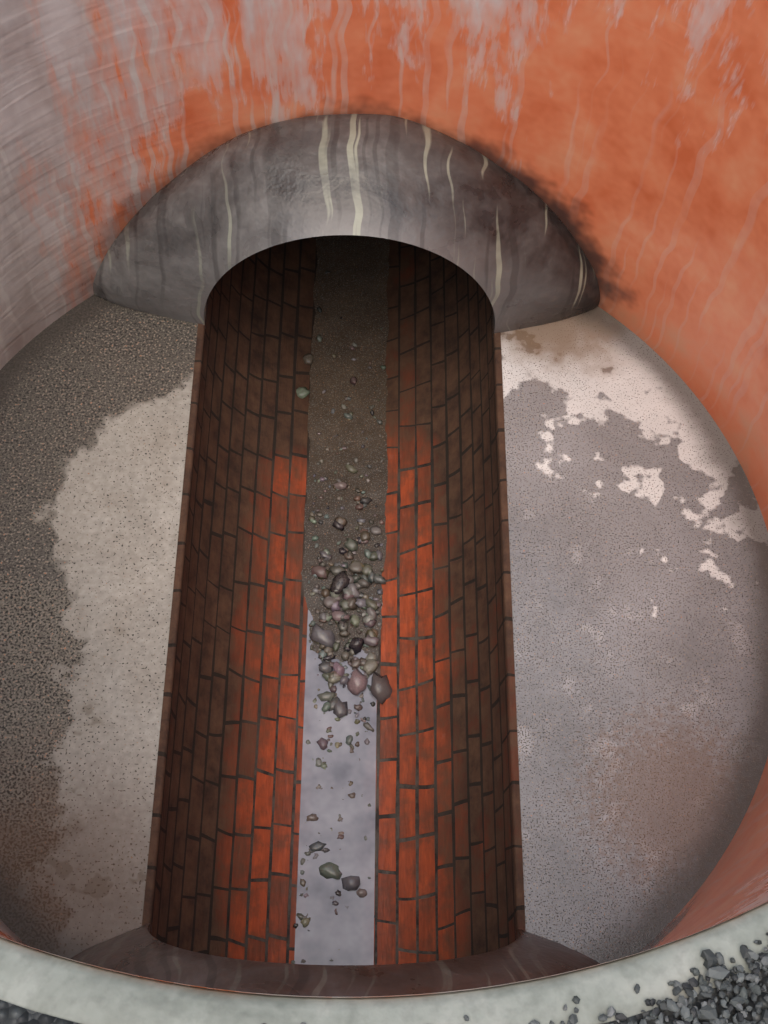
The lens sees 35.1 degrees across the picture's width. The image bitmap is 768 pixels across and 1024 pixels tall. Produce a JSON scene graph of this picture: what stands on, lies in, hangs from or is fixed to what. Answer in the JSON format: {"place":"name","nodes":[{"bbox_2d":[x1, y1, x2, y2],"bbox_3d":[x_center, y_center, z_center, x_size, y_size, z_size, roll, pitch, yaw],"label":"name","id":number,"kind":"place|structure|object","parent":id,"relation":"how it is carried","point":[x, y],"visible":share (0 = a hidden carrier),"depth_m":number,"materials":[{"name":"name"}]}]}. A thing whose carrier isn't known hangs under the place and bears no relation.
{"place":"outdoors","nodes":[
{"label":"outdoors","id":0,"kind":"place"},
{"bbox_2d":[148,923,518,945],"bbox_3d":[-0.156,3.203,2.334,1.093,0.575,4.670,1,63,-2],"label":"pipe crown","id":1,"kind":"object","parent":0,"point":[171,945],"visible":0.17,"depth_m":3.60},
{"bbox_2d":[204,245,494,331],"bbox_3d":[-0.100,-2.816,5.354,1.093,0.575,4.500,1,63,-2],"label":"pipe crown","id":2,"kind":"object","parent":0,"point":[493,319],"visible":0.16,"depth_m":4.58},
{"bbox_2d":[0,294,767,963],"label":"benching","id":3,"kind":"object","parent":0,"point":[638,548],"depth_m":4.06,"materials":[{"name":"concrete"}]},
{"bbox_2d":[142,237,525,964],"bbox_3d":[-0.148,0.341,4.363,1.141,0.551,11.000,1,63,-2],"label":"brick channel","id":4,"kind":"object","parent":3,"relation":"in","point":[222,861],"visible":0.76,"depth_m":4.39,"materials":[{"name":"red brick"}]},
{"bbox_2d":[294,610,376,964],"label":"channel water","id":5,"kind":"structure","parent":4,"relation":"in","point":[349,932],"depth_m":4.27,"materials":[{"name":"grey liquid"}]},
{"bbox_2d":[291,271,391,963],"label":"stones","id":6,"kind":"object","parent":5,"relation":"on","point":[379,688],"visible":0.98,"depth_m":4.59,"materials":[{"name":"grey stone"}]},
{"bbox_2d":[301,235,389,672],"bbox_3d":[-0.155,0.100,4.774,0.420,0.025,6.200,1,63,-2],"label":"channel silt","id":7,"kind":"object","parent":4,"relation":"on","point":[350,289],"visible":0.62,"depth_m":5.03,"materials":[{"name":"brown soil"}]},
{"bbox_2d":[0,0,767,997],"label":"chamber wall","id":8,"kind":"structure","parent":3,"relation":"on","point":[624,142],"depth_m":3.96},
{"bbox_2d":[70,923,599,996],"bbox_3d":[-0.130,1.270,3.265,1.623,0.720,0.379,1,63,-2],"label":"collar","id":9,"kind":"object","parent":8,"relation":"attached to","point":[142,951],"visible":0.53,"depth_m":3.07,"materials":[{"name":"grey concrete"}]},
{"bbox_2d":[93,114,599,333],"bbox_3d":[-0.126,-1.044,4.421,1.935,0.722,0.496,1,63,-2],"label":"collar","id":10,"kind":"object","parent":8,"relation":"attached to","point":[188,238],"visible":0.97,"depth_m":4.22,"materials":[{"name":"grey concrete"}]},
{"bbox_2d":[0,902,767,1023],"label":"manhole rim","id":11,"kind":"object","parent":8,"relation":"on","point":[32,979],"visible":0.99,"depth_m":1.66,"materials":[{"name":"concrete"}]},
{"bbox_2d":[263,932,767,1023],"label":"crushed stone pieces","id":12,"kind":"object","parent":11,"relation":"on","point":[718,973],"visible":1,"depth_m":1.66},
{"bbox_2d":[0,968,767,1023],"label":"gravel ground","id":13,"kind":"structure","parent":0,"point":[10,1013],"depth_m":1.66,"materials":[{"name":"grey gravel"}]}
]}

